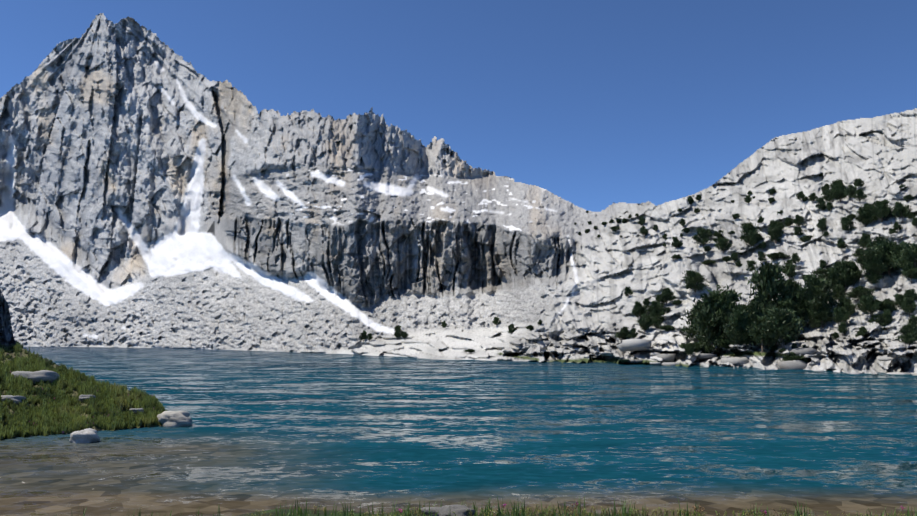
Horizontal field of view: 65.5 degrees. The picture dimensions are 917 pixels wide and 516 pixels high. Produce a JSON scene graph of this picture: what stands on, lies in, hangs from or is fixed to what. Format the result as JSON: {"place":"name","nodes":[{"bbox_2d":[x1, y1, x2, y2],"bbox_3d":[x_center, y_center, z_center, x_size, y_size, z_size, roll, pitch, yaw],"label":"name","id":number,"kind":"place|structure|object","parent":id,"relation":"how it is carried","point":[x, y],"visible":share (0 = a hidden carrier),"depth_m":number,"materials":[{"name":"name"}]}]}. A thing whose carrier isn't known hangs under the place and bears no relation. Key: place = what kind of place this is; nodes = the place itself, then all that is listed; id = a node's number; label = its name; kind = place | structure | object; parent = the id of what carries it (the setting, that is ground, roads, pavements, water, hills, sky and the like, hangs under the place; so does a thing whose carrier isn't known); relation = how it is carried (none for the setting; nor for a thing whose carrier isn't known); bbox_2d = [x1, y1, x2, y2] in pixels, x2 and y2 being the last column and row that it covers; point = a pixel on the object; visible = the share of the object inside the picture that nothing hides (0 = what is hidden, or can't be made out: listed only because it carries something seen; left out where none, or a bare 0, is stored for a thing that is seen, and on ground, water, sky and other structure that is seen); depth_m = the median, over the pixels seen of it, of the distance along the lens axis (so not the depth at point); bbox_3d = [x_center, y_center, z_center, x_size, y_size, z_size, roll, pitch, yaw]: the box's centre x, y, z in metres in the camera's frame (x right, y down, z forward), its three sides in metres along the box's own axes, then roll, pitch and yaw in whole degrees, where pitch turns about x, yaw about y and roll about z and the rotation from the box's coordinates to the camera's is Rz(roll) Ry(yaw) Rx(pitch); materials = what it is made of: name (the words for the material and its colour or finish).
{"place":"outdoors","nodes":[
{"label":"outdoors","id":0,"kind":"place"},
{"bbox_2d":[0,289,161,440],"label":"bank ground","id":1,"kind":"structure","parent":0,"point":[6,336],"depth_m":20.95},
{"bbox_2d":[1,395,25,404],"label":"bank rock","id":2,"kind":"object","parent":1,"relation":"on","point":[17,399],"visible":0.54,"depth_m":16.65,"materials":[{"name":"stone"}]},
{"bbox_2d":[11,370,58,383],"bbox_3d":[-10.982,3.130,18.488,1.099,0.447,0.720,0,-7,-2],"label":"bank rock","id":3,"kind":"object","parent":1,"relation":"on","point":[45,375],"visible":0.58,"depth_m":18.27,"materials":[{"name":"stone"}]},
{"bbox_2d":[0,340,169,439],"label":"bank grass tufts","id":4,"kind":"object","parent":1,"relation":"on","point":[45,417],"visible":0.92,"depth_m":17.48,"materials":[{"name":"green plant"}]},
{"bbox_2d":[157,410,192,426],"bbox_3d":[-6.940,3.986,17.439,0.909,0.489,0.701,0,-7,-2],"label":"bank rock","id":5,"kind":"object","parent":1,"relation":"on","point":[170,418],"visible":0.77,"depth_m":17.25,"materials":[{"name":"stone"}]},
{"bbox_2d":[237,509,648,515],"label":"ground","id":6,"kind":"structure","parent":0,"point":[321,512],"depth_m":8.10,"materials":[{"name":"soil"}]},
{"bbox_2d":[421,505,474,515],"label":"rock","id":7,"kind":"object","parent":6,"relation":"on","point":[459,510],"visible":0.94,"depth_m":6.12,"materials":[{"name":"stone"}]},
{"bbox_2d":[56,496,916,515],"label":"sedge grass","id":8,"kind":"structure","parent":6,"relation":"on","point":[623,508],"depth_m":6.77,"materials":[{"name":"plant"}]},
{"bbox_2d":[247,502,914,515],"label":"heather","id":9,"kind":"object","parent":6,"relation":"on","point":[545,511],"depth_m":6.75,"materials":[{"name":"plant"}]},
{"bbox_2d":[0,13,916,374],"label":"mountains","id":10,"kind":"structure","parent":0,"point":[156,191],"depth_m":139.37,"materials":[{"name":"stone"}]},
{"bbox_2d":[393,325,401,339],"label":"shrub","id":11,"kind":"object","parent":10,"relation":"on","point":[398,332],"visible":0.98,"depth_m":100.72,"materials":[{"name":"green plant"}]},
{"bbox_2d":[538,340,552,345],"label":"shore boulder","id":12,"kind":"object","parent":10,"relation":"on","point":[545,342],"visible":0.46,"depth_m":73.65,"materials":[{"name":"stone"}]},
{"bbox_2d":[614,331,630,339],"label":"pine shrub","id":13,"kind":"object","parent":10,"relation":"on","point":[622,336],"visible":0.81,"depth_m":69.01,"materials":[{"name":"green plant"}]},
{"bbox_2d":[624,286,632,297],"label":"shrub","id":14,"kind":"object","parent":10,"relation":"on","point":[627,290],"visible":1,"depth_m":77.17,"materials":[{"name":"green plant"}]},
{"bbox_2d":[616,339,651,351],"bbox_3d":[15.783,7.756,63.488,3.029,1.171,3.140,0,-7,-2],"label":"shore boulder","id":15,"kind":"object","parent":10,"relation":"on","point":[634,345],"visible":1,"depth_m":62.63,"materials":[{"name":"stone"}]},
{"bbox_2d":[631,301,647,318],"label":"pine tree","id":16,"kind":"object","parent":10,"relation":"on","point":[638,309],"visible":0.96,"depth_m":73.43,"materials":[{"name":"green plant"}]},
{"bbox_2d":[639,318,649,332],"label":"shrub","id":17,"kind":"object","parent":10,"relation":"on","point":[645,324],"visible":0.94,"depth_m":69.72,"materials":[{"name":"green plant"}]},
{"bbox_2d":[646,301,664,315],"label":"pine tree","id":18,"kind":"object","parent":10,"relation":"on","point":[654,304],"visible":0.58,"depth_m":72.43,"materials":[{"name":"green plant"}]},
{"bbox_2d":[648,306,664,321],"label":"pine tree","id":19,"kind":"object","parent":10,"relation":"on","point":[654,311],"visible":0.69,"depth_m":71.67,"materials":[{"name":"green plant"}]},
{"bbox_2d":[649,317,663,327],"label":"shrub","id":20,"kind":"object","parent":10,"relation":"on","point":[656,323],"visible":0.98,"depth_m":69.57,"materials":[{"name":"green plant"}]},
{"bbox_2d":[656,354,675,361],"bbox_3d":[17.686,8.661,61.045,1.836,0.962,3.884,-1,-7,6],"label":"shore boulder","id":21,"kind":"object","parent":10,"relation":"on","point":[668,357],"visible":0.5,"depth_m":59.85,"materials":[{"name":"stone"}]},
{"bbox_2d":[658,287,675,304],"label":"pine tree","id":22,"kind":"object","parent":10,"relation":"on","point":[666,295],"visible":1,"depth_m":73.17,"materials":[{"name":"green plant"}]},
{"bbox_2d":[659,325,674,331],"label":"pine shrub","id":23,"kind":"object","parent":10,"relation":"on","point":[667,328],"visible":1,"depth_m":68.35,"materials":[{"name":"green plant"}]},
{"bbox_2d":[679,305,699,340],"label":"pine tree","id":24,"kind":"object","parent":10,"relation":"on","point":[689,331],"visible":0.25,"depth_m":65.76,"materials":[{"name":"green plant"}]},
{"bbox_2d":[682,270,708,292],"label":"shrub","id":25,"kind":"object","parent":10,"relation":"on","point":[694,279],"visible":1,"depth_m":72.48,"materials":[{"name":"green plant"}]},
{"bbox_2d":[678,341,718,354],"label":"pine shrub","id":26,"kind":"object","parent":10,"relation":"on","point":[703,347],"visible":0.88,"depth_m":59.80,"materials":[{"name":"green plant"}]},
{"bbox_2d":[691,227,711,246],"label":"pine tree","id":27,"kind":"object","parent":10,"relation":"on","point":[701,236],"visible":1,"depth_m":81.89,"materials":[{"name":"green plant"}]},
{"bbox_2d":[696,353,717,359],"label":"shore boulder","id":28,"kind":"object","parent":10,"relation":"on","point":[702,356],"visible":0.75,"depth_m":58.92,"materials":[{"name":"stone"}]},
{"bbox_2d":[691,305,725,344],"bbox_3d":[21.210,5.928,60.480,3.231,4.147,3.440,2,-7,-18],"label":"pine tree","id":29,"kind":"object","parent":10,"relation":"on","point":[709,332],"visible":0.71,"depth_m":59.68,"materials":[{"name":"green plant"}]},
{"bbox_2d":[691,283,741,352],"bbox_3d":[22.487,5.182,61.679,4.540,6.001,6.647,-2,-7,15],"label":"pine tree","id":30,"kind":"object","parent":10,"relation":"on","point":[726,301],"visible":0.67,"depth_m":61.01,"materials":[{"name":"green plant"}]},
{"bbox_2d":[704,309,733,353],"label":"pine tree","id":31,"kind":"object","parent":10,"relation":"on","point":[722,324],"visible":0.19,"depth_m":60.35,"materials":[{"name":"green plant"}]},
{"bbox_2d":[713,237,732,253],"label":"pine tree","id":32,"kind":"object","parent":10,"relation":"on","point":[721,243],"visible":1,"depth_m":78.72,"materials":[{"name":"green plant"}]},
{"bbox_2d":[709,334,746,351],"bbox_3d":[22.239,6.941,58.997,3.309,1.618,3.706,0,-7,-1],"label":"pine shrub","id":33,"kind":"object","parent":10,"relation":"on","point":[724,341],"visible":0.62,"depth_m":58.41,"materials":[{"name":"green plant"}]},
{"bbox_2d":[721,356,748,365],"bbox_3d":[22.098,8.219,56.780,2.439,0.782,4.112,0,-7,-2],"label":"shore boulder","id":34,"kind":"object","parent":10,"relation":"on","point":[739,360],"visible":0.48,"depth_m":55.51,"materials":[{"name":"stone"}]},
{"bbox_2d":[719,307,752,348],"bbox_3d":[22.515,5.612,57.186,3.021,3.453,2.064,-1,-7,13],"label":"pine tree","id":35,"kind":"object","parent":10,"relation":"on","point":[739,320],"visible":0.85,"depth_m":56.89,"materials":[{"name":"green plant"}]},
{"bbox_2d":[723,301,761,334],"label":"pine tree","id":36,"kind":"object","parent":10,"relation":"on","point":[738,306],"visible":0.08,"depth_m":58.83,"materials":[{"name":"green plant"}]},
{"bbox_2d":[735,328,753,348],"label":"pine tree","id":37,"kind":"object","parent":10,"relation":"on","point":[743,339],"visible":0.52,"depth_m":56.81,"materials":[{"name":"green plant"}]},
{"bbox_2d":[733,301,765,348],"bbox_3d":[23.806,5.383,58.059,3.262,4.015,3.214,3,-7,-23],"label":"pine tree","id":38,"kind":"object","parent":10,"relation":"on","point":[755,308],"visible":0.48,"depth_m":57.17,"materials":[{"name":"green plant"}]},
{"bbox_2d":[739,221,761,246],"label":"shrub","id":39,"kind":"object","parent":10,"relation":"on","point":[749,229],"visible":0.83,"depth_m":76.90,"materials":[{"name":"green plant"}]},
{"bbox_2d":[746,260,758,270],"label":"shrub","id":40,"kind":"object","parent":10,"relation":"on","point":[750,262],"visible":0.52,"depth_m":72.90,"materials":[{"name":"green plant"}]},
{"bbox_2d":[757,251,766,262],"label":"shrub","id":41,"kind":"object","parent":10,"relation":"on","point":[761,255],"visible":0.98,"depth_m":72.17,"materials":[{"name":"green plant"}]},
{"bbox_2d":[746,313,780,352],"bbox_3d":[23.837,5.827,55.614,2.572,3.225,3.766,-2,-7,14],"label":"pine tree","id":42,"kind":"object","parent":10,"relation":"on","point":[758,336],"visible":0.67,"depth_m":55.23,"materials":[{"name":"green plant"}]},
{"bbox_2d":[745,259,800,313],"bbox_3d":[26.866,3.158,60.981,4.475,6.375,4.409,-2,-7,17],"label":"pine tree","id":43,"kind":"object","parent":10,"relation":"on","point":[767,281],"visible":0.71,"depth_m":60.07,"materials":[{"name":"green plant"}]},
{"bbox_2d":[762,304,783,344],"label":"pine tree","id":44,"kind":"object","parent":10,"relation":"on","point":[767,307],"visible":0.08,"depth_m":57.29,"materials":[{"name":"green plant"}]},
{"bbox_2d":[766,220,784,243],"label":"pine tree","id":45,"kind":"object","parent":10,"relation":"on","point":[775,230],"visible":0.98,"depth_m":75.51,"materials":[{"name":"green plant"}]},
{"bbox_2d":[766,252,789,259],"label":"pine shrub","id":46,"kind":"object","parent":10,"relation":"on","point":[775,256],"visible":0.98,"depth_m":71.32,"materials":[{"name":"green plant"}]},
{"bbox_2d":[757,308,805,347],"bbox_3d":[24.718,5.258,53.736,3.856,3.327,3.338,3,-7,-22],"label":"pine tree","id":47,"kind":"object","parent":10,"relation":"on","point":[782,324],"visible":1,"depth_m":53.19,"materials":[{"name":"green plant"}]},
{"bbox_2d":[763,295,800,318],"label":"pine tree","id":48,"kind":"object","parent":10,"relation":"on","point":[786,302],"visible":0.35,"depth_m":58.89,"materials":[{"name":"green plant"}]},
{"bbox_2d":[773,361,806,369],"bbox_3d":[23.891,7.772,51.305,1.659,0.791,2.922,0,-7,-2],"label":"shore boulder","id":49,"kind":"object","parent":10,"relation":"on","point":[795,365],"visible":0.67,"depth_m":50.40,"materials":[{"name":"stone"}]},
{"bbox_2d":[783,263,796,279],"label":"shrub","id":50,"kind":"object","parent":10,"relation":"on","point":[791,273],"visible":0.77,"depth_m":67.20,"materials":[{"name":"green plant"}]},
{"bbox_2d":[776,351,810,362],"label":"pine shrub","id":51,"kind":"object","parent":10,"relation":"on","point":[789,356],"visible":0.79,"depth_m":51.63,"materials":[{"name":"green plant"}]},
{"bbox_2d":[785,278,801,295],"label":"pine tree","id":52,"kind":"object","parent":10,"relation":"on","point":[792,283],"visible":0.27,"depth_m":62.24,"materials":[{"name":"green plant"}]},
{"bbox_2d":[791,252,800,264],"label":"shrub","id":53,"kind":"object","parent":10,"relation":"on","point":[795,258],"visible":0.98,"depth_m":68.16,"materials":[{"name":"green plant"}]},
{"bbox_2d":[792,214,804,226],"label":"shrub","id":54,"kind":"object","parent":10,"relation":"on","point":[798,220],"visible":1,"depth_m":75.52,"materials":[{"name":"green plant"}]},
{"bbox_2d":[793,226,803,235],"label":"shrub","id":55,"kind":"object","parent":10,"relation":"on","point":[796,229],"visible":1,"depth_m":73.95,"materials":[{"name":"green plant"}]},
{"bbox_2d":[791,297,808,320],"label":"pine tree","id":56,"kind":"object","parent":10,"relation":"on","point":[797,308],"visible":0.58,"depth_m":59.21,"materials":[{"name":"green plant"}]},
{"bbox_2d":[790,348,818,355],"bbox_3d":[25.249,6.888,52.317,1.765,0.599,1.691,3,-7,-25],"label":"shore boulder","id":57,"kind":"object","parent":10,"relation":"on","point":[803,351],"visible":0.79,"depth_m":51.75,"materials":[{"name":"stone"}]},
{"bbox_2d":[798,235,815,242],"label":"pine shrub","id":58,"kind":"object","parent":10,"relation":"on","point":[805,238],"visible":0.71,"depth_m":72.55,"materials":[{"name":"green plant"}]},
{"bbox_2d":[794,272,835,310],"bbox_3d":[29.289,3.083,58.771,3.115,3.935,3.316,6,-9,-41],"label":"pine tree","id":59,"kind":"object","parent":10,"relation":"on","point":[823,286],"visible":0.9,"depth_m":58.59,"materials":[{"name":"green plant"}]},
{"bbox_2d":[809,319,820,330],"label":"shrub","id":60,"kind":"object","parent":10,"relation":"on","point":[816,324],"visible":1,"depth_m":57.62,"materials":[{"name":"green plant"}]},
{"bbox_2d":[805,301,832,326],"bbox_3d":[29.490,4.649,58.429,2.249,2.377,2.597,5,-8,-36],"label":"shrub","id":61,"kind":"object","parent":10,"relation":"on","point":[823,315],"visible":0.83,"depth_m":57.88,"materials":[{"name":"green plant"}]},
{"bbox_2d":[809,267,832,274],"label":"pine shrub","id":62,"kind":"object","parent":10,"relation":"on","point":[819,270],"visible":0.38,"depth_m":63.99,"materials":[{"name":"green plant"}]},
{"bbox_2d":[815,197,826,210],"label":"shrub","id":63,"kind":"object","parent":10,"relation":"on","point":[821,202],"visible":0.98,"depth_m":75.56,"materials":[{"name":"green plant"}]},
{"bbox_2d":[816,217,827,233],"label":"shrub","id":64,"kind":"object","parent":10,"relation":"on","point":[822,225],"visible":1,"depth_m":72.01,"materials":[{"name":"green plant"}]},
{"bbox_2d":[806,286,838,309],"bbox_3d":[29.740,3.608,58.602,2.104,2.797,3.081,-13,-14,63],"label":"shrub","id":65,"kind":"object","parent":10,"relation":"on","point":[829,302],"visible":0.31,"depth_m":58.20,"materials":[{"name":"green plant"}]},
{"bbox_2d":[822,189,833,201],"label":"shrub","id":66,"kind":"object","parent":10,"relation":"on","point":[826,196],"visible":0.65,"depth_m":76.54,"materials":[{"name":"green plant"}]},
{"bbox_2d":[815,267,841,288],"bbox_3d":[32.522,2.072,62.087,2.780,2.821,2.612,1,-7,-5],"label":"shrub","id":67,"kind":"object","parent":10,"relation":"on","point":[831,276],"visible":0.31,"depth_m":61.49,"materials":[{"name":"green plant"}]},
{"bbox_2d":[830,283,845,300],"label":"pine tree","id":68,"kind":"object","parent":10,"relation":"on","point":[838,291],"visible":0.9,"depth_m":60.30,"materials":[{"name":"green plant"}]},
{"bbox_2d":[828,182,847,202],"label":"pine tree","id":69,"kind":"object","parent":10,"relation":"on","point":[838,190],"visible":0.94,"depth_m":74.98,"materials":[{"name":"green plant"}]},
{"bbox_2d":[830,305,849,323],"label":"bush","id":70,"kind":"object","parent":10,"relation":"on","point":[841,315],"visible":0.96,"depth_m":55.96,"materials":[{"name":"green plant"}]},
{"bbox_2d":[837,321,846,335],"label":"shrub","id":71,"kind":"object","parent":10,"relation":"on","point":[842,327],"visible":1,"depth_m":54.81,"materials":[{"name":"green plant"}]},
{"bbox_2d":[836,238,847,248],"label":"shrub","id":72,"kind":"object","parent":10,"relation":"on","point":[841,243],"visible":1,"depth_m":66.14,"materials":[{"name":"green plant"}]},
{"bbox_2d":[834,296,852,307],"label":"shrub","id":73,"kind":"object","parent":10,"relation":"on","point":[841,301],"visible":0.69,"depth_m":57.78,"materials":[{"name":"green plant"}]},
{"bbox_2d":[833,258,861,289],"bbox_3d":[33.275,1.354,61.183,2.017,2.840,2.953,1,-7,-5],"label":"shrub","id":74,"kind":"object","parent":10,"relation":"on","point":[844,267],"visible":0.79,"depth_m":60.80,"materials":[{"name":"green plant"}]},
{"bbox_2d":[840,217,855,232],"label":"shrub","id":75,"kind":"object","parent":10,"relation":"on","point":[847,223],"visible":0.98,"depth_m":68.12,"materials":[{"name":"green plant"}]},
{"bbox_2d":[843,184,856,201],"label":"shrub","id":76,"kind":"object","parent":10,"relation":"on","point":[851,191],"visible":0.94,"depth_m":72.30,"materials":[{"name":"green plant"}]},
{"bbox_2d":[844,302,856,316],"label":"shrub","id":77,"kind":"object","parent":10,"relation":"on","point":[851,307],"visible":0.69,"depth_m":56.66,"materials":[{"name":"green plant"}]},
{"bbox_2d":[844,263,862,285],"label":"pine tree","id":78,"kind":"object","parent":10,"relation":"on","point":[854,267],"visible":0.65,"depth_m":60.48,"materials":[{"name":"green plant"}]},
{"bbox_2d":[853,178,864,188],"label":"shrub","id":79,"kind":"object","parent":10,"relation":"on","point":[859,182],"visible":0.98,"depth_m":74.81,"materials":[{"name":"green plant"}]},
{"bbox_2d":[845,286,874,299],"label":"pine shrub","id":80,"kind":"object","parent":10,"relation":"on","point":[858,292],"visible":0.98,"depth_m":57.87,"materials":[{"name":"green plant"}]},
{"bbox_2d":[853,189,868,201],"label":"shrub","id":81,"kind":"object","parent":10,"relation":"on","point":[858,195],"visible":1,"depth_m":71.00,"materials":[{"name":"green plant"}]},
{"bbox_2d":[857,233,871,249],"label":"shrub","id":82,"kind":"object","parent":10,"relation":"on","point":[864,239],"visible":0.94,"depth_m":64.52,"materials":[{"name":"green plant"}]},
{"bbox_2d":[854,206,876,226],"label":"pine tree","id":83,"kind":"object","parent":10,"relation":"on","point":[862,211],"visible":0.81,"depth_m":68.08,"materials":[{"name":"green plant"}]},
{"bbox_2d":[857,293,879,316],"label":"shrub","id":84,"kind":"object","parent":10,"relation":"on","point":[869,304],"visible":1,"depth_m":54.38,"materials":[{"name":"green plant"}]},
{"bbox_2d":[864,271,883,283],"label":"shrub","id":85,"kind":"object","parent":10,"relation":"on","point":[871,278],"visible":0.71,"depth_m":58.60,"materials":[{"name":"green plant"}]},
{"bbox_2d":[857,245,892,274],"bbox_3d":[34.505,0.226,59.421,2.862,2.813,2.904,1,-7,-11],"label":"shrub","id":86,"kind":"object","parent":10,"relation":"on","point":[867,257],"visible":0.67,"depth_m":58.93,"materials":[{"name":"green plant"}]},
{"bbox_2d":[864,234,888,250],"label":"pine tree","id":87,"kind":"object","parent":10,"relation":"on","point":[870,244],"visible":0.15,"depth_m":60.36,"materials":[{"name":"green plant"}]},
{"bbox_2d":[858,239,897,276],"bbox_3d":[35.481,0.072,59.623,3.682,3.156,3.188,-4,-8,34],"label":"shrub","id":88,"kind":"object","parent":10,"relation":"on","point":[887,244],"visible":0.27,"depth_m":58.90,"materials":[{"name":"green plant"}]},
{"bbox_2d":[869,253,887,276],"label":"pine tree","id":89,"kind":"object","parent":10,"relation":"on","point":[878,263],"visible":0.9,"depth_m":58.47,"materials":[{"name":"green plant"}]},
{"bbox_2d":[868,199,893,221],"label":"shrub","id":90,"kind":"object","parent":10,"relation":"on","point":[880,209],"visible":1,"depth_m":67.06,"materials":[{"name":"green plant"}]},
{"bbox_2d":[875,309,894,330],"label":"pine tree","id":91,"kind":"object","parent":10,"relation":"on","point":[886,317],"visible":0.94,"depth_m":53.21,"materials":[{"name":"green plant"}]},
{"bbox_2d":[877,300,895,309],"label":"pine shrub","id":92,"kind":"object","parent":10,"relation":"on","point":[881,303],"visible":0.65,"depth_m":54.22,"materials":[{"name":"green plant"}]},
{"bbox_2d":[879,301,896,313],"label":"shrub","id":93,"kind":"object","parent":10,"relation":"on","point":[891,309],"visible":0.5,"depth_m":53.89,"materials":[{"name":"green plant"}]},
{"bbox_2d":[885,241,905,273],"bbox_3d":[36.310,0.039,58.164,2.396,2.968,2.550,2,-7,-20],"label":"shrub","id":94,"kind":"object","parent":10,"relation":"on","point":[895,249],"visible":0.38,"depth_m":58.06,"materials":[{"name":"green plant"}]},
{"bbox_2d":[893,293,904,308],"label":"shrub","id":95,"kind":"object","parent":10,"relation":"on","point":[899,299],"visible":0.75,"depth_m":53.60,"materials":[{"name":"green plant"}]},
{"bbox_2d":[892,201,910,222],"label":"pine tree","id":96,"kind":"object","parent":10,"relation":"on","point":[900,209],"visible":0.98,"depth_m":66.03,"materials":[{"name":"green plant"}]},
{"bbox_2d":[887,240,916,269],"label":"shrub","id":97,"kind":"object","parent":10,"relation":"on","point":[908,253],"visible":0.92,"depth_m":56.10,"materials":[{"name":"green plant"}]},
{"bbox_2d":[895,321,916,342],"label":"bush","id":98,"kind":"object","parent":10,"relation":"on","point":[911,327],"visible":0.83,"depth_m":47.71,"materials":[{"name":"green plant"}]},
{"bbox_2d":[900,297,916,317],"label":"pine tree","id":99,"kind":"object","parent":10,"relation":"on","point":[908,305],"visible":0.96,"depth_m":52.68,"materials":[{"name":"green plant"}]},
{"bbox_2d":[901,262,916,283],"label":"pine tree","id":100,"kind":"object","parent":10,"relation":"on","point":[909,270],"visible":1,"depth_m":55.59,"materials":[{"name":"green plant"}]},
{"bbox_2d":[902,333,915,345],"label":"shrub","id":101,"kind":"object","parent":10,"relation":"on","point":[908,338],"visible":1,"depth_m":45.16,"materials":[{"name":"green plant"}]},
{"bbox_2d":[902,289,916,300],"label":"shrub","id":102,"kind":"object","parent":10,"relation":"on","point":[911,293],"visible":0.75,"depth_m":53.29,"materials":[{"name":"green plant"}]},
{"bbox_2d":[0,346,916,515],"bbox_3d":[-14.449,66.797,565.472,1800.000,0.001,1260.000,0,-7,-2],"label":"lake water","id":103,"kind":"structure","parent":0,"point":[268,430],"depth_m":14.69,"materials":[{"name":"blue liquid"}]},
{"bbox_2d":[69,428,99,443],"bbox_3d":[-7.680,3.721,14.650,0.588,0.424,0.501,0,-7,-2],"label":"rock in water","id":104,"kind":"object","parent":103,"relation":"in","point":[89,435],"visible":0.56,"depth_m":14.49,"materials":[{"name":"stone"}]},
{"bbox_2d":[0,0,916,211],"label":"sky","id":105,"kind":"structure","parent":0,"point":[593,104],"materials":[{"name":"blue"}]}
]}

